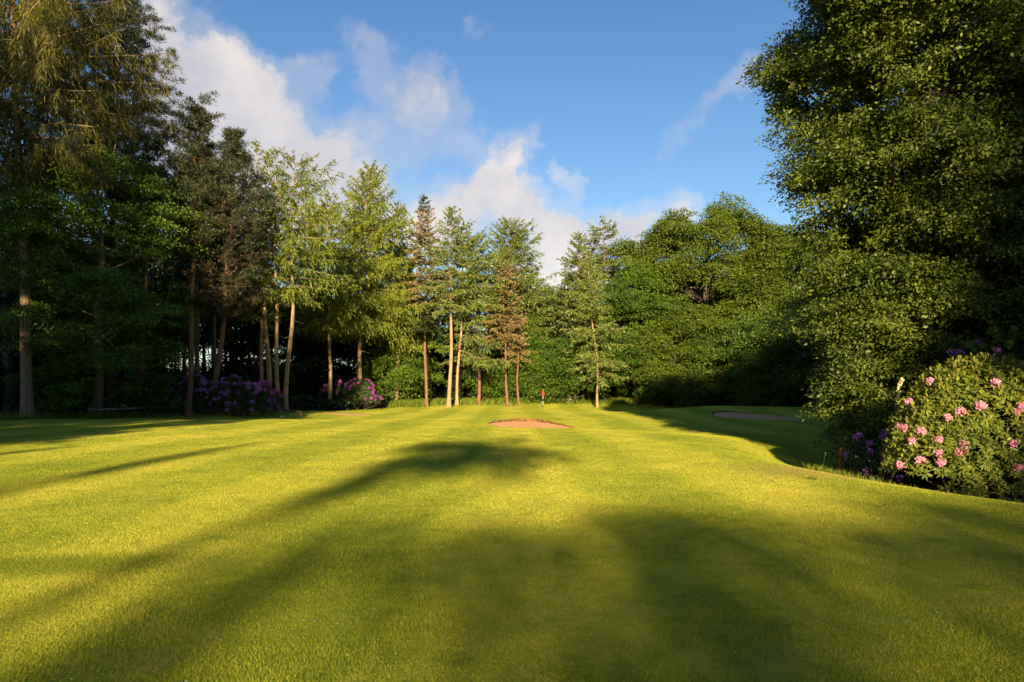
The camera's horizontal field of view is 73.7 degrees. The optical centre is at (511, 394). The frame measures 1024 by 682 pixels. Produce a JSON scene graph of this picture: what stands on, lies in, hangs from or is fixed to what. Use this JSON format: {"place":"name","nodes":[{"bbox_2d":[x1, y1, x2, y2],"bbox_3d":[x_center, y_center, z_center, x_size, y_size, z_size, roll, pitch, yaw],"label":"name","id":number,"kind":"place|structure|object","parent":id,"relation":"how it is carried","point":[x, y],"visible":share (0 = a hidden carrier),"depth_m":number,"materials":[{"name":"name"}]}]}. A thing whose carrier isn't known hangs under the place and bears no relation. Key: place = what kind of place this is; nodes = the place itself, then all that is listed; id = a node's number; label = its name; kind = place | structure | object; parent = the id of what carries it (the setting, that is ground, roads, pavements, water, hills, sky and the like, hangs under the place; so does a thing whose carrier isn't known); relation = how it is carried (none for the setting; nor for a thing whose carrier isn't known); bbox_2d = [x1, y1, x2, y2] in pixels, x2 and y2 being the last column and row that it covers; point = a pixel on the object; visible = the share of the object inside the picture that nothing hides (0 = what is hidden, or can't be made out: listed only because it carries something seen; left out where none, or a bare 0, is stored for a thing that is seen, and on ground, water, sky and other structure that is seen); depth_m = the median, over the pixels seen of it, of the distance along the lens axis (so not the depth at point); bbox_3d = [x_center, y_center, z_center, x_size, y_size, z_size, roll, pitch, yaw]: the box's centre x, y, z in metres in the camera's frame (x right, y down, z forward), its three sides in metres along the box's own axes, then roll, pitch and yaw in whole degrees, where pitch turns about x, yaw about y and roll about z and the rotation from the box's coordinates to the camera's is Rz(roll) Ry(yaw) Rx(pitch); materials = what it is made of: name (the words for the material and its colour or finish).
{"place":"outdoors","nodes":[
{"label":"outdoors","id":0,"kind":"place"},
{"bbox_2d":[0,0,1000,373],"label":"sky","id":1,"kind":"structure","parent":0,"point":[563,115],"materials":[{"name":"blue"}]},
{"bbox_2d":[0,402,1023,681],"bbox_3d":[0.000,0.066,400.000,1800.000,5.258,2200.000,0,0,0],"label":"ground","id":2,"kind":"structure","parent":0,"point":[586,420],"depth_m":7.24,"materials":[{"name":"green plant"}]},
{"bbox_2d":[0,221,57,409],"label":"broadleaf tree","id":3,"kind":"object","parent":2,"relation":"on","point":[12,290],"visible":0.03,"depth_m":58.79,"materials":[{"name":"green plant"}]},
{"bbox_2d":[0,217,81,402],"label":"broadleaf tree","id":4,"kind":"object","parent":2,"relation":"on","point":[2,310],"depth_m":61.47,"materials":[{"name":"green plant"}]},
{"bbox_2d":[0,152,134,414],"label":"beech tree","id":5,"kind":"object","parent":2,"relation":"on","point":[9,405],"visible":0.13,"depth_m":51.66,"materials":[{"name":"green plant"}]},
{"bbox_2d":[0,238,165,411],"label":"broadleaf tree","id":6,"kind":"object","parent":2,"relation":"on","point":[16,362],"visible":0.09,"depth_m":55.70,"materials":[{"name":"green plant"}]},
{"bbox_2d":[0,0,186,419],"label":"larch tree","id":7,"kind":"object","parent":2,"relation":"on","point":[28,38],"visible":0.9,"depth_m":43.63,"materials":[{"name":"green plant"}]},
{"bbox_2d":[17,239,187,401],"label":"broadleaf tree","id":8,"kind":"object","parent":2,"relation":"on","point":[149,285],"visible":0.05,"depth_m":66.31,"materials":[{"name":"green plant"}]},
{"bbox_2d":[0,410,211,420],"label":"rough grass","id":9,"kind":"structure","parent":2,"relation":"on","point":[48,416],"depth_m":44.99,"materials":[{"name":"green plant"}]},
{"bbox_2d":[0,134,224,417],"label":"beech tree","id":10,"kind":"object","parent":2,"relation":"on","point":[113,292],"visible":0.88,"depth_m":45.05,"materials":[{"name":"green plant"}]},
{"bbox_2d":[40,0,192,412],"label":"pine tree","id":11,"kind":"object","parent":2,"relation":"on","point":[130,38],"visible":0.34,"depth_m":52.25,"materials":[{"name":"green plant"}]},
{"bbox_2d":[87,405,172,416],"bbox_3d":[-26.713,1.242,49.416,1.182,0.942,7.591,0,0,26],"label":"rail fence","id":12,"kind":"object","parent":2,"relation":"on","point":[107,409],"visible":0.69,"depth_m":47.58,"materials":[{"name":"brown wood"}]},
{"bbox_2d":[94,160,199,415],"bbox_3d":[-26.896,-7.811,50.025,7.269,19.193,8.177,0,0,0],"label":"pine tree","id":13,"kind":"object","parent":2,"relation":"on","point":[127,196],"visible":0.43,"depth_m":49.25,"materials":[{"name":"green plant"}]},
{"bbox_2d":[115,304,194,391],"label":"broadleaf tree","id":14,"kind":"object","parent":2,"relation":"on","point":[175,373],"visible":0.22,"depth_m":67.46,"materials":[{"name":"green plant"}]},
{"bbox_2d":[118,219,194,344],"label":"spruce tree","id":15,"kind":"object","parent":2,"relation":"on","point":[160,297],"visible":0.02,"depth_m":74.27,"materials":[{"name":"green plant"}]},
{"bbox_2d":[134,236,211,368],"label":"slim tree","id":16,"kind":"object","parent":2,"relation":"on","point":[167,297],"visible":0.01,"depth_m":80.10,"materials":[{"name":"green plant"}]},
{"bbox_2d":[144,246,212,373],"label":"slim tree","id":17,"kind":"object","parent":2,"relation":"on","point":[180,279],"visible":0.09,"depth_m":73.76,"materials":[{"name":"green plant"}]},
{"bbox_2d":[162,309,206,401],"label":"broadleaf tree","id":18,"kind":"object","parent":2,"relation":"on","point":[181,358],"visible":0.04,"depth_m":84.01,"materials":[{"name":"green plant"}]},
{"bbox_2d":[159,302,209,321],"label":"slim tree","id":19,"kind":"object","parent":2,"relation":"on","point":[194,317],"visible":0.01,"depth_m":91.13,"materials":[{"name":"green plant"}]},
{"bbox_2d":[148,90,232,415],"bbox_3d":[-23.983,-10.512,50.680,6.043,24.680,5.748,0,0,-35],"label":"pine tree","id":20,"kind":"object","parent":2,"relation":"on","point":[195,169],"visible":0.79,"depth_m":50.56,"materials":[{"name":"green plant"}]},
{"bbox_2d":[169,373,219,413],"bbox_3d":[-24.291,-0.094,52.511,4.059,3.224,2.602,0,0,0],"label":"rhododendron","id":21,"kind":"object","parent":2,"relation":"on","point":[203,386],"visible":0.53,"depth_m":51.85,"materials":[{"name":"green plant"}]},
{"bbox_2d":[148,224,255,401],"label":"slim tree","id":22,"kind":"object","parent":2,"relation":"on","point":[177,277],"visible":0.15,"depth_m":69.04,"materials":[{"name":"green plant"}]},
{"bbox_2d":[181,136,231,409],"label":"pine tree","id":23,"kind":"object","parent":2,"relation":"on","point":[197,365],"visible":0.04,"depth_m":61.74,"materials":[{"name":"green plant"}]},
{"bbox_2d":[188,313,233,369],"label":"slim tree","id":24,"kind":"object","parent":2,"relation":"on","point":[207,331],"depth_m":97.24,"materials":[{"name":"green plant"}]},
{"bbox_2d":[190,162,234,407],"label":"pine tree","id":25,"kind":"object","parent":2,"relation":"on","point":[214,352],"visible":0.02,"depth_m":63.83,"materials":[{"name":"green plant"}]},
{"bbox_2d":[162,125,277,414],"bbox_3d":[-22.297,-9.469,52.306,8.293,22.488,7.940,0,0,-25],"label":"pine tree","id":26,"kind":"object","parent":2,"relation":"on","point":[230,148],"visible":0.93,"depth_m":51.77,"materials":[{"name":"green plant"}]},
{"bbox_2d":[171,246,276,358],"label":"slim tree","id":27,"kind":"object","parent":2,"relation":"on","point":[236,276],"visible":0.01,"depth_m":76.67,"materials":[{"name":"green plant"}]},
{"bbox_2d":[182,295,280,403],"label":"broadleaf tree","id":28,"kind":"object","parent":2,"relation":"on","point":[229,344],"visible":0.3,"depth_m":70.15,"materials":[{"name":"green plant"}]},
{"bbox_2d":[206,374,271,415],"bbox_3d":[-20.727,0.041,51.717,4.892,3.276,2.710,0,0,0],"label":"rhododendron","id":29,"kind":"object","parent":2,"relation":"on","point":[225,392],"visible":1,"depth_m":51.07,"materials":[{"name":"green plant"}]},
{"bbox_2d":[216,234,282,368],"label":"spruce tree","id":30,"kind":"object","parent":2,"relation":"on","point":[248,337],"visible":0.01,"depth_m":79.07,"materials":[{"name":"green plant"}]},
{"bbox_2d":[232,149,299,410],"bbox_3d":[-21.579,-9.848,59.033,6.564,22.942,5.745,0,0,-16],"label":"larch tree","id":31,"kind":"object","parent":2,"relation":"on","point":[267,348],"visible":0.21,"depth_m":58.84,"materials":[{"name":"green plant"}]},
{"bbox_2d":[236,140,296,408],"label":"larch tree","id":32,"kind":"object","parent":2,"relation":"on","point":[260,311],"visible":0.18,"depth_m":60.02,"materials":[{"name":"green plant"}]},
{"bbox_2d":[206,277,328,406],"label":"broadleaf tree","id":33,"kind":"object","parent":2,"relation":"on","point":[298,368],"visible":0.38,"depth_m":72.30,"materials":[{"name":"green plant"}]},
{"bbox_2d":[251,380,284,415],"bbox_3d":[-19.026,0.224,53.013,2.898,2.885,2.120,0,0,0],"label":"rhododendron","id":34,"kind":"object","parent":2,"relation":"on","point":[275,396],"visible":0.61,"depth_m":52.70,"materials":[{"name":"purple plant"}]},
{"bbox_2d":[244,146,307,411],"bbox_3d":[-19.533,-9.510,56.645,5.439,22.427,6.117,0,0,-27],"label":"larch tree","id":35,"kind":"object","parent":2,"relation":"on","point":[275,303],"visible":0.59,"depth_m":56.67,"materials":[{"name":"green plant"}]},
{"bbox_2d":[276,407,301,417],"bbox_3d":[-17.466,1.424,53.513,3.362,0.847,0.180,0,0,38],"label":"broken rail","id":36,"kind":"object","parent":2,"relation":"on","point":[300,412],"visible":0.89,"depth_m":53.12,"materials":[{"name":"brown wood"}]},
{"bbox_2d":[252,287,350,402],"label":"broadleaf tree","id":37,"kind":"object","parent":2,"relation":"on","point":[324,379],"visible":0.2,"depth_m":78.22,"materials":[{"name":"green plant"}]},
{"bbox_2d":[0,403,605,419],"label":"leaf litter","id":38,"kind":"object","parent":2,"relation":"on","point":[336,408],"visible":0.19,"depth_m":71.67,"materials":[{"name":"plant"}]},
{"bbox_2d":[281,224,363,400],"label":"larch tree","id":39,"kind":"object","parent":38,"relation":"on","point":[326,338],"visible":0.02,"depth_m":85.19,"materials":[{"name":"green plant"}]},
{"bbox_2d":[324,160,427,406],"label":"larch tree","id":40,"kind":"object","parent":38,"relation":"on","point":[371,227],"visible":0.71,"depth_m":75.00,"materials":[{"name":"green plant"}]},
{"bbox_2d":[496,299,537,405],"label":"pine tree","id":41,"kind":"object","parent":38,"relation":"on","point":[513,353],"visible":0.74,"depth_m":79.30,"materials":[{"name":"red plant"}]},
{"bbox_2d":[249,147,357,411],"bbox_3d":[-17.407,-9.553,57.295,9.096,22.489,9.401,0,0,0],"label":"larch tree","id":42,"kind":"object","parent":2,"relation":"on","point":[308,256],"visible":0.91,"depth_m":56.89,"materials":[{"name":"green plant"}]},
{"bbox_2d":[279,316,367,402],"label":"broadleaf tree","id":43,"kind":"object","parent":2,"relation":"on","point":[338,353],"visible":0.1,"depth_m":83.22,"materials":[{"name":"green plant"}]},
{"bbox_2d":[280,189,378,399],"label":"larch tree","id":44,"kind":"object","parent":2,"relation":"on","point":[317,318],"visible":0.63,"depth_m":70.61,"materials":[{"name":"green plant"}]},
{"bbox_2d":[331,339,357,377],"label":"broadleaf tree","id":45,"kind":"object","parent":2,"relation":"on","point":[349,359],"visible":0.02,"depth_m":88.79,"materials":[{"name":"green plant"}]},
{"bbox_2d":[323,413,372,414],"bbox_3d":[-13.900,1.619,57.169,4.560,0.224,2.443,0,0,0],"label":"bunker","id":46,"kind":"object","parent":2,"relation":"on","point":[346,414],"visible":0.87,"depth_m":57.45,"materials":[{"name":"sand"}]},
{"bbox_2d":[316,378,381,408],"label":"rhododendron","id":47,"kind":"object","parent":2,"relation":"on","point":[347,389],"visible":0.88,"depth_m":72.75,"materials":[{"name":"green plant"}]},
{"bbox_2d":[0,387,706,410],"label":"undergrowth","id":48,"kind":"object","parent":2,"relation":"on","point":[316,404],"visible":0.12,"depth_m":69.16,"materials":[{"name":"green plant"}]},
{"bbox_2d":[342,331,402,402],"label":"broadleaf tree","id":49,"kind":"object","parent":2,"relation":"on","point":[388,399],"visible":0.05,"depth_m":87.80,"materials":[{"name":"green plant"}]},
{"bbox_2d":[336,294,448,405],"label":"beech tree","id":50,"kind":"object","parent":2,"relation":"on","point":[405,371],"visible":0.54,"depth_m":81.23,"materials":[{"name":"green plant"}]},
{"bbox_2d":[361,351,424,399],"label":"broadleaf tree","id":51,"kind":"object","parent":2,"relation":"on","point":[392,380],"visible":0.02,"depth_m":88.71,"materials":[{"name":"green plant"}]},
{"bbox_2d":[356,200,440,399],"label":"larch tree","id":52,"kind":"object","parent":2,"relation":"on","point":[398,251],"visible":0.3,"depth_m":80.86,"materials":[{"name":"green plant"}]},
{"bbox_2d":[393,334,445,397],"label":"broadleaf tree","id":53,"kind":"object","parent":2,"relation":"on","point":[430,380],"visible":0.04,"depth_m":94.70,"materials":[{"name":"green plant"}]},
{"bbox_2d":[402,264,448,381],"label":"spruce tree","id":54,"kind":"object","parent":2,"relation":"on","point":[437,354],"visible":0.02,"depth_m":92.54,"materials":[{"name":"green plant"}]},
{"bbox_2d":[394,193,458,406],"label":"spruce tree","id":55,"kind":"object","parent":2,"relation":"on","point":[426,321],"visible":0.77,"depth_m":78.14,"materials":[{"name":"green plant"}]},
{"bbox_2d":[428,294,462,390],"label":"tree","id":56,"kind":"object","parent":2,"relation":"on","point":[443,367],"visible":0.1,"depth_m":95.91,"materials":[{"name":"green plant"}]},
{"bbox_2d":[429,327,486,397],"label":"broadleaf tree","id":57,"kind":"object","parent":2,"relation":"on","point":[443,393],"visible":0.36,"depth_m":94.59,"materials":[{"name":"green plant"}]},
{"bbox_2d":[414,206,502,406],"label":"spruce tree","id":58,"kind":"object","parent":2,"relation":"on","point":[456,274],"visible":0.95,"depth_m":77.34,"materials":[{"name":"green plant"}]},
{"bbox_2d":[447,291,482,388],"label":"spruce tree","id":59,"kind":"object","parent":2,"relation":"on","point":[468,348],"visible":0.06,"depth_m":97.84,"materials":[{"name":"green plant"}]},
{"bbox_2d":[448,325,481,377],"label":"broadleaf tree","id":60,"kind":"object","parent":2,"relation":"on","point":[464,367],"visible":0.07,"depth_m":98.08,"materials":[{"name":"green plant"}]},
{"bbox_2d":[430,219,515,404],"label":"spruce tree","id":61,"kind":"object","parent":2,"relation":"on","point":[473,360],"visible":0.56,"depth_m":79.17,"materials":[{"name":"green plant"}]},
{"bbox_2d":[455,231,517,404],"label":"spruce tree","id":62,"kind":"object","parent":2,"relation":"on","point":[479,368],"visible":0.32,"depth_m":80.60,"materials":[{"name":"plant"}]},
{"bbox_2d":[470,322,511,388],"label":"broadleaf tree","id":63,"kind":"object","parent":2,"relation":"on","point":[491,350],"visible":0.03,"depth_m":95.96,"materials":[{"name":"green plant"}]},
{"bbox_2d":[481,328,503,377],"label":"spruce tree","id":64,"kind":"object","parent":2,"relation":"on","point":[496,354],"visible":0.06,"depth_m":98.34,"materials":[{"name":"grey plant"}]},
{"bbox_2d":[476,244,527,405],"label":"pine tree","id":65,"kind":"object","parent":2,"relation":"on","point":[504,336],"visible":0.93,"depth_m":78.46,"materials":[{"name":"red plant"}]},
{"bbox_2d":[464,215,567,397],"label":"spruce tree","id":66,"kind":"object","parent":2,"relation":"on","point":[527,294],"visible":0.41,"depth_m":85.78,"materials":[{"name":"green plant"}]},
{"bbox_2d":[455,317,585,404],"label":"beech tree","id":67,"kind":"object","parent":2,"relation":"on","point":[492,387],"visible":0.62,"depth_m":82.53,"materials":[{"name":"green plant"}]},
{"bbox_2d":[498,345,546,397],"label":"broadleaf tree","id":68,"kind":"object","parent":2,"relation":"on","point":[520,374],"visible":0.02,"depth_m":88.31,"materials":[{"name":"green plant"}]},
{"bbox_2d":[488,419,573,427],"bbox_3d":[1.125,1.762,42.148,5.110,0.422,4.814,0,0,0],"label":"bunker","id":69,"kind":"object","parent":2,"relation":"on","point":[532,423],"visible":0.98,"depth_m":42.50,"materials":[{"name":"sand"}]},
{"bbox_2d":[508,292,574,375],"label":"broadleaf tree","id":70,"kind":"object","parent":2,"relation":"on","point":[548,324],"visible":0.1,"depth_m":91.37,"materials":[{"name":"green plant"}]},
{"bbox_2d":[547,326,573,357],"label":"broadleaf tree","id":71,"kind":"object","parent":2,"relation":"on","point":[559,334],"visible":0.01,"depth_m":90.54,"materials":[{"name":"green plant"}]},
{"bbox_2d":[541,280,588,336],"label":"maple tree","id":72,"kind":"object","parent":2,"relation":"on","point":[560,286],"visible":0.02,"depth_m":96.09,"materials":[{"name":"green plant"}]},
{"bbox_2d":[523,330,621,403],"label":"maple tree","id":73,"kind":"object","parent":2,"relation":"on","point":[566,388],"visible":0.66,"depth_m":80.64,"materials":[{"name":"green plant"}]},
{"bbox_2d":[543,231,611,349],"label":"spruce tree","id":74,"kind":"object","parent":2,"relation":"on","point":[569,279],"visible":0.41,"depth_m":91.89,"materials":[{"name":"green plant"}]},
{"bbox_2d":[559,249,633,407],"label":"spruce tree","id":75,"kind":"object","parent":2,"relation":"on","point":[592,356],"visible":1,"depth_m":76.55,"materials":[{"name":"green plant"}]},
{"bbox_2d":[569,215,633,324],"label":"spruce tree","id":76,"kind":"object","parent":2,"relation":"on","point":[596,234],"visible":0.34,"depth_m":91.17,"materials":[{"name":"green plant"}]},
{"bbox_2d":[595,351,619,397],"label":"broadleaf tree","id":77,"kind":"object","parent":2,"relation":"on","point":[612,393],"visible":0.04,"depth_m":90.21,"materials":[{"name":"green plant"}]},
{"bbox_2d":[570,236,683,396],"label":"oak tree","id":78,"kind":"object","parent":2,"relation":"on","point":[631,246],"visible":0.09,"depth_m":92.28,"materials":[{"name":"green plant"}]},
{"bbox_2d":[573,257,699,405],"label":"beech tree","id":79,"kind":"object","parent":2,"relation":"on","point":[632,275],"visible":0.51,"depth_m":80.88,"materials":[{"name":"green plant"}]},
{"bbox_2d":[622,302,746,406],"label":"beech tree","id":80,"kind":"object","parent":2,"relation":"on","point":[670,379],"visible":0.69,"depth_m":77.03,"materials":[{"name":"green plant"}]},
{"bbox_2d":[603,191,790,375],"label":"oak tree","id":81,"kind":"object","parent":2,"relation":"on","point":[671,239],"visible":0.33,"depth_m":81.65,"materials":[{"name":"green plant"}]},
{"bbox_2d":[678,274,724,307],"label":"broadleaf tree","id":82,"kind":"object","parent":2,"relation":"on","point":[698,293],"depth_m":97.36,"materials":[{"name":"green plant"}]},
{"bbox_2d":[690,268,722,305],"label":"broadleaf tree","id":83,"kind":"object","parent":2,"relation":"on","point":[701,285],"visible":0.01,"depth_m":100.77,"materials":[{"name":"green plant"}]},
{"bbox_2d":[681,310,815,406],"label":"maple tree","id":84,"kind":"object","parent":2,"relation":"on","point":[725,393],"visible":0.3,"depth_m":74.13,"materials":[{"name":"green plant"}]},
{"bbox_2d":[712,411,806,419],"bbox_3d":[17.162,1.485,49.344,4.158,0.484,7.706,0,0,-33],"label":"bunker","id":85,"kind":"object","parent":2,"relation":"on","point":[735,414],"visible":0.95,"depth_m":49.40,"materials":[{"name":"sand"}]},
{"bbox_2d":[711,222,829,401],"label":"maple tree","id":86,"kind":"object","parent":2,"relation":"on","point":[773,263],"visible":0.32,"depth_m":78.25,"materials":[{"name":"green plant"}]},
{"bbox_2d":[721,289,847,410],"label":"maple tree","id":87,"kind":"object","parent":2,"relation":"on","point":[774,376],"visible":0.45,"depth_m":64.44,"materials":[{"name":"green plant"}]},
{"bbox_2d":[814,444,864,476],"bbox_3d":[9.076,1.793,18.897,1.367,1.213,1.112,0,0,40],"label":"iris clump","id":88,"kind":"object","parent":2,"relation":"on","point":[831,464],"visible":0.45,"depth_m":18.80,"materials":[{"name":"green plant"}]},
{"bbox_2d":[839,447,841,470],"bbox_3d":[8.850,1.899,18.400,0.087,0.990,0.052,0,0,0],"label":"red stake","id":89,"kind":"object","parent":2,"relation":"on","point":[840,453],"visible":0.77,"depth_m":18.38,"materials":[{"name":"paint"}]},
{"bbox_2d":[796,204,954,410],"bbox_3d":[30.390,-6.677,52.766,15.724,19.591,16.634,0,0,25],"label":"broadleaf tree","id":90,"kind":"object","parent":2,"relation":"on","point":[819,341],"depth_m":55.89,"materials":[{"name":"green plant"}]},
{"bbox_2d":[736,0,1023,488],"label":"broadleaf tree","id":91,"kind":"object","parent":2,"relation":"on","point":[868,328],"visible":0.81,"depth_m":18.61,"materials":[{"name":"green plant"}]},
{"bbox_2d":[842,429,937,484],"bbox_3d":[10.185,1.725,18.396,2.522,1.686,1.788,0,0,-16],"label":"rhododendron","id":92,"kind":"object","parent":2,"relation":"on","point":[867,443],"visible":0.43,"depth_m":18.14,"materials":[{"name":"green plant"}]},
{"bbox_2d":[785,14,1023,473],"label":"broadleaf tree","id":93,"kind":"object","parent":2,"relation":"on","point":[797,269],"depth_m":24.95,"materials":[{"name":"green plant"}]},
{"bbox_2d":[801,462,1022,501],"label":"bank grass","id":94,"kind":"structure","parent":2,"relation":"on","point":[829,470],"depth_m":15.23,"materials":[{"name":"green plant"}]},
{"bbox_2d":[830,176,1003,427],"bbox_3d":[23.290,-5.355,33.561,14.186,16.707,13.410,0,0,32],"label":"broadleaf tree","id":95,"kind":"object","parent":2,"relation":"on","point":[878,380],"depth_m":36.74,"materials":[{"name":"green plant"}]},
{"bbox_2d":[867,28,1023,392],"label":"broadleaf tree","id":96,"kind":"object","parent":2,"relation":"on","point":[944,245],"visible":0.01,"depth_m":22.74,"materials":[{"name":"green plant"}]},
{"bbox_2d":[879,351,1023,502],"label":"rhododendron","id":97,"kind":"object","parent":2,"relation":"on","point":[922,421],"visible":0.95,"depth_m":13.64,"materials":[{"name":"green plant"}]},
{"bbox_2d":[902,231,1023,496],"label":"sycamore tree","id":98,"kind":"object","parent":2,"relation":"on","point":[1013,333],"visible":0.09,"depth_m":16.84,"materials":[{"name":"green plant"}]},
{"bbox_2d":[924,339,1021,494],"bbox_3d":[12.610,0.627,17.314,4.665,4.068,2.643,0,0,0],"label":"rhododendron","id":99,"kind":"object","parent":2,"relation":"on","point":[998,349],"visible":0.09,"depth_m":17.15,"materials":[{"name":"green plant"}]},
{"bbox_2d":[387,397,708,407],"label":"tall grass","id":100,"kind":"structure","parent":0,"point":[406,403],"depth_m":81.89,"materials":[{"name":"green plant"}]}
]}

